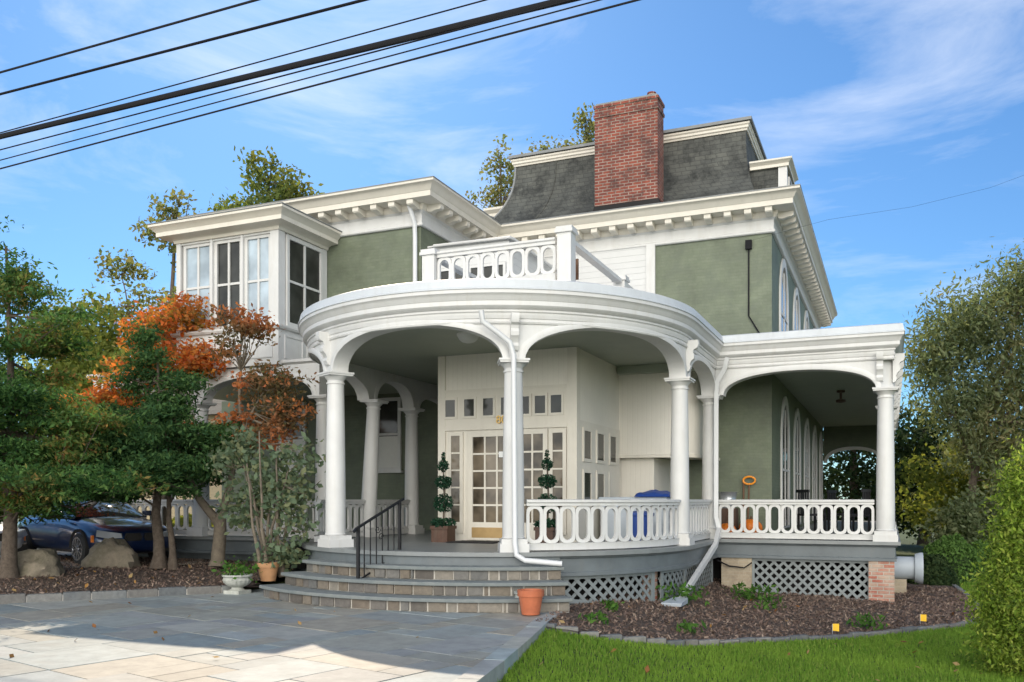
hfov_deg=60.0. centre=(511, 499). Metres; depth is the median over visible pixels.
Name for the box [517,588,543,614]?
flowerpot
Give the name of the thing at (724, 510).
bucket
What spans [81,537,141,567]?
boulder
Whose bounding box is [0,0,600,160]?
power line
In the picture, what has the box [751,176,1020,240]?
service wire
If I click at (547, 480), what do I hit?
topiary
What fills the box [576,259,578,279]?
folding chair
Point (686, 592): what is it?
weed
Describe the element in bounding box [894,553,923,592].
drain pipe
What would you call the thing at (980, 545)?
clipped shrub
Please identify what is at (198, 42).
power line
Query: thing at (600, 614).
weed
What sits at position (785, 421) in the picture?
arched window
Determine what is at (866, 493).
porch chair
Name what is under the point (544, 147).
broadleaf tree
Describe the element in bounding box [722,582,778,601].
weed
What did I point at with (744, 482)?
shovel
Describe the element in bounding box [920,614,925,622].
marker flag
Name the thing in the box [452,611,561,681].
patio edging
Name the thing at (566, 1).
power line
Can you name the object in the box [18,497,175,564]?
parked car
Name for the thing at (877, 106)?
sky
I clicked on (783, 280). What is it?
arched window
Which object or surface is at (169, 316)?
japanese maple
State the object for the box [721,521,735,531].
pumpkin
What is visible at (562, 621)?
fallen leaves
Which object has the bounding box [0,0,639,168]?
power line
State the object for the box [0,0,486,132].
power line
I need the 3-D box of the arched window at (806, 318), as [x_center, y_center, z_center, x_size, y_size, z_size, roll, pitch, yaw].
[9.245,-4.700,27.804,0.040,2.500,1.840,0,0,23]
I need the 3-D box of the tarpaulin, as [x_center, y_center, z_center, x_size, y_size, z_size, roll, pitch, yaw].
[2.841,-0.137,17.328,0.700,0.150,0.900,0,0,23]
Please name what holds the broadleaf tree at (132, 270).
on the ground at (907, 548)
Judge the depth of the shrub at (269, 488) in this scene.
15.80 m
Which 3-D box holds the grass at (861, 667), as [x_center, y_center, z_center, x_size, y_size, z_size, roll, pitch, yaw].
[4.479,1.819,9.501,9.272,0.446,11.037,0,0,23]
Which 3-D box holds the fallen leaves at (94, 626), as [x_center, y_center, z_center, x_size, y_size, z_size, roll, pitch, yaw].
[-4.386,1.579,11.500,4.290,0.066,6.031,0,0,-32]
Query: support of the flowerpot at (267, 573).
on the stone steps
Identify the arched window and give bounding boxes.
[779,258,788,330]
[780,396,789,527]
[793,287,800,329]
[793,408,800,523]
[804,310,808,329]
[804,417,809,498]
[812,425,817,520]
[819,431,822,506]
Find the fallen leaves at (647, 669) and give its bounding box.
[539,641,982,680]
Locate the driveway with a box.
[0,548,227,567]
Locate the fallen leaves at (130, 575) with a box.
[3,559,235,593]
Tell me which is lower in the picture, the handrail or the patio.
the patio
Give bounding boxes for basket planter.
[287,536,310,568]
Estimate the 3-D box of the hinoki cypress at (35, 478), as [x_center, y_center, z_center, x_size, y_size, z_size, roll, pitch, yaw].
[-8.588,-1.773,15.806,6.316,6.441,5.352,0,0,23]
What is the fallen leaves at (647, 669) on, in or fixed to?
on the ground at (907, 548)
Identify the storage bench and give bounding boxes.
[598,497,669,540]
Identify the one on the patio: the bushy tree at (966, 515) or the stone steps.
the stone steps
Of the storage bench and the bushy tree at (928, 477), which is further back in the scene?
the bushy tree at (928, 477)
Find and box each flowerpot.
[257,562,279,580]
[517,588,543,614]
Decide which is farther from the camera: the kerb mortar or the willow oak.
the willow oak
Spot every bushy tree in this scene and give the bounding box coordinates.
[823,390,933,543]
[852,408,988,545]
[895,426,1023,548]
[913,450,1023,547]
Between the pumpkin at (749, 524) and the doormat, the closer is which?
the doormat
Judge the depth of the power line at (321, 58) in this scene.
18.11 m
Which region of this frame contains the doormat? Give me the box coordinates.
[446,540,498,543]
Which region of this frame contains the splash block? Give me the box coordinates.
[661,597,687,606]
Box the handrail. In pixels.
[352,498,404,578]
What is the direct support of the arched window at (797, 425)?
in the house at (686, 349)
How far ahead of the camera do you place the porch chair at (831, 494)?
22.15 m
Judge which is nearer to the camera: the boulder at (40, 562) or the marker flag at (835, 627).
the marker flag at (835, 627)
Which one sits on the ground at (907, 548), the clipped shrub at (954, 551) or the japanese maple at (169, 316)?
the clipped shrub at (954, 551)
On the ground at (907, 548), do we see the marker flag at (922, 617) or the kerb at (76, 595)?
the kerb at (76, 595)
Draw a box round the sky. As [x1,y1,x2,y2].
[0,0,1023,498]
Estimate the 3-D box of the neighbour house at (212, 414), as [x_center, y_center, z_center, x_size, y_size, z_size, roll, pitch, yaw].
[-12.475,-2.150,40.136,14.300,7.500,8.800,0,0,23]
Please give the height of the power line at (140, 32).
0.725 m
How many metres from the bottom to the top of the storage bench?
0.860 m
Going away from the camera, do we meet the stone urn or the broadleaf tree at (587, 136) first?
the stone urn
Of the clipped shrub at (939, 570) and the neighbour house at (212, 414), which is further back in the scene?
the neighbour house at (212, 414)
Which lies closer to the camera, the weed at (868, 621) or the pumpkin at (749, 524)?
the weed at (868, 621)
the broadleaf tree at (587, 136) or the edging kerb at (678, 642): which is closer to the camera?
the edging kerb at (678, 642)
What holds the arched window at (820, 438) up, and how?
in the house at (686, 349)
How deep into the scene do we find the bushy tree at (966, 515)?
25.63 m
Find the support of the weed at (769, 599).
on the mulch bed at (684, 615)
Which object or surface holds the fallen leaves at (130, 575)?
on the mulch bed at (81, 586)
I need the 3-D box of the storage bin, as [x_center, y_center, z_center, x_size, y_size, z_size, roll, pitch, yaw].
[2.363,0.495,16.337,0.520,0.610,0.520,0,0,23]
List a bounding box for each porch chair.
[796,489,825,532]
[827,490,854,532]
[841,489,870,533]
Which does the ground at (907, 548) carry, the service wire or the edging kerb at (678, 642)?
the edging kerb at (678, 642)
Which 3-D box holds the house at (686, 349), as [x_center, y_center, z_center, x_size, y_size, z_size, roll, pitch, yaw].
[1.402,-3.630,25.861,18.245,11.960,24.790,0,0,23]
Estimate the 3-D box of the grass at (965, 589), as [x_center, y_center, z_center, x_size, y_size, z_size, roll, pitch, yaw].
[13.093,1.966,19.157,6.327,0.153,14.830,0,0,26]
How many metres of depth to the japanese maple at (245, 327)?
17.06 m
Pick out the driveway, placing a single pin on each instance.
(72, 566)
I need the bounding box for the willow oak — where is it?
[900,236,1023,544]
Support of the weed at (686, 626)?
on the mulch bed at (684, 615)
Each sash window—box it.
[279,402,306,473]
[378,397,403,472]
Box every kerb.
[0,585,230,603]
[546,584,979,646]
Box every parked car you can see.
[0,522,27,553]
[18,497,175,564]
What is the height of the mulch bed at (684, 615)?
0.415 m
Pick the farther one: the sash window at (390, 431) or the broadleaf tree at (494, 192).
the broadleaf tree at (494, 192)
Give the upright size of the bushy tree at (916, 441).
5.861 m
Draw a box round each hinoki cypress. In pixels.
[0,215,180,578]
[50,317,269,569]
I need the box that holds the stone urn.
[211,555,266,594]
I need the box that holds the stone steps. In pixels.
[259,559,572,612]
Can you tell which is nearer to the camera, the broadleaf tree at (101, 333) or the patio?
the patio
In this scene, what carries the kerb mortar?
on the ground at (907, 548)
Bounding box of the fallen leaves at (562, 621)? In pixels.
[556,599,953,635]
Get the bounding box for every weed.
[578,609,620,624]
[600,599,623,611]
[655,581,709,605]
[676,619,706,634]
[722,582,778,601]
[754,595,785,609]
[846,612,887,629]
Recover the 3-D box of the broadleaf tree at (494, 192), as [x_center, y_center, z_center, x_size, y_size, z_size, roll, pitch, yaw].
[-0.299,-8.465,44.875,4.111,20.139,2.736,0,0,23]
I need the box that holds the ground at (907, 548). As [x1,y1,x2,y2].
[18,508,1016,681]
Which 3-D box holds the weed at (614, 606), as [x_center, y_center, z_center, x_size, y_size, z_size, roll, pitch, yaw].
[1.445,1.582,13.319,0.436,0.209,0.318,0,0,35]
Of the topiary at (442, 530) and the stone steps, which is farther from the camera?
the topiary at (442, 530)
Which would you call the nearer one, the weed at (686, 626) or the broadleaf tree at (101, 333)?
the weed at (686, 626)
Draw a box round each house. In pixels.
[54,389,224,519]
[86,91,904,604]
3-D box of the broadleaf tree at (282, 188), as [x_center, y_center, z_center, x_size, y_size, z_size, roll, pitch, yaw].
[-8.753,-5.527,32.032,5.335,14.256,3.316,0,0,23]
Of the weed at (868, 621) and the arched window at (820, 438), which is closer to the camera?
the weed at (868, 621)
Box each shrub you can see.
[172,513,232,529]
[205,424,325,577]
[907,553,959,586]
[921,532,984,583]
[969,539,994,576]
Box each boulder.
[18,548,64,576]
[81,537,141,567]
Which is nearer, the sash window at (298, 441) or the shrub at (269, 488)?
the shrub at (269, 488)
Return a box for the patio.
[0,589,546,681]
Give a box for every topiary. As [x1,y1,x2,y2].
[430,452,456,541]
[533,449,558,542]
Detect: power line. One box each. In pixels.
[0,0,259,73]
[0,0,367,94]
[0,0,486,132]
[0,0,573,149]
[0,0,580,138]
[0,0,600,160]
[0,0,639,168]
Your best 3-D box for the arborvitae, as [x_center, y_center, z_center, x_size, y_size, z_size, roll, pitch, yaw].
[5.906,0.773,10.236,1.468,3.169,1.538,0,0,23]
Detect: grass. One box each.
[499,625,1023,681]
[960,580,999,627]
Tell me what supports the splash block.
on the mulch bed at (684, 615)
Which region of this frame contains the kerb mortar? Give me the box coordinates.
[26,587,221,602]
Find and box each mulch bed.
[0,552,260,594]
[549,580,975,642]
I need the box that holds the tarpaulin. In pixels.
[634,489,669,496]
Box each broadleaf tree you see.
[0,282,156,444]
[88,186,201,499]
[207,145,324,210]
[465,134,513,207]
[521,135,581,153]
[570,101,596,144]
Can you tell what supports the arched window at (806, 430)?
in the house at (686, 349)
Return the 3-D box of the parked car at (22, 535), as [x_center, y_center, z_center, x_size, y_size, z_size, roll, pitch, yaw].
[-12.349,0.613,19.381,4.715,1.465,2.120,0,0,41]
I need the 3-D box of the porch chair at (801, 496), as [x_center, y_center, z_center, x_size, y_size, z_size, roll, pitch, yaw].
[7.190,0.275,21.283,0.495,1.050,0.520,0,0,-13]
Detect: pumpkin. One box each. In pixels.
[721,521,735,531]
[739,516,762,532]
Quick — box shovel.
[742,476,755,518]
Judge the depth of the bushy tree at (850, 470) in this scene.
40.34 m
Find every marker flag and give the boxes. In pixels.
[832,624,838,633]
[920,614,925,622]
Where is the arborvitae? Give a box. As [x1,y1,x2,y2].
[953,431,1023,677]
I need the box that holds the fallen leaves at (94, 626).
[9,596,418,657]
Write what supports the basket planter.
on the house at (686, 349)
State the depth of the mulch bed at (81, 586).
15.86 m
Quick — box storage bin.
[629,511,653,540]
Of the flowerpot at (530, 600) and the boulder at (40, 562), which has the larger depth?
the boulder at (40, 562)
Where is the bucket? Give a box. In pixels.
[719,492,737,529]
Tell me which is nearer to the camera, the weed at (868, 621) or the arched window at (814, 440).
the weed at (868, 621)
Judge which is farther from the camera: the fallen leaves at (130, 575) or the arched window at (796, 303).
the arched window at (796, 303)
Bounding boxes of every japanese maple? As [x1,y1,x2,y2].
[50,290,232,556]
[176,302,319,566]
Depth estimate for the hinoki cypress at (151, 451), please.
16.92 m

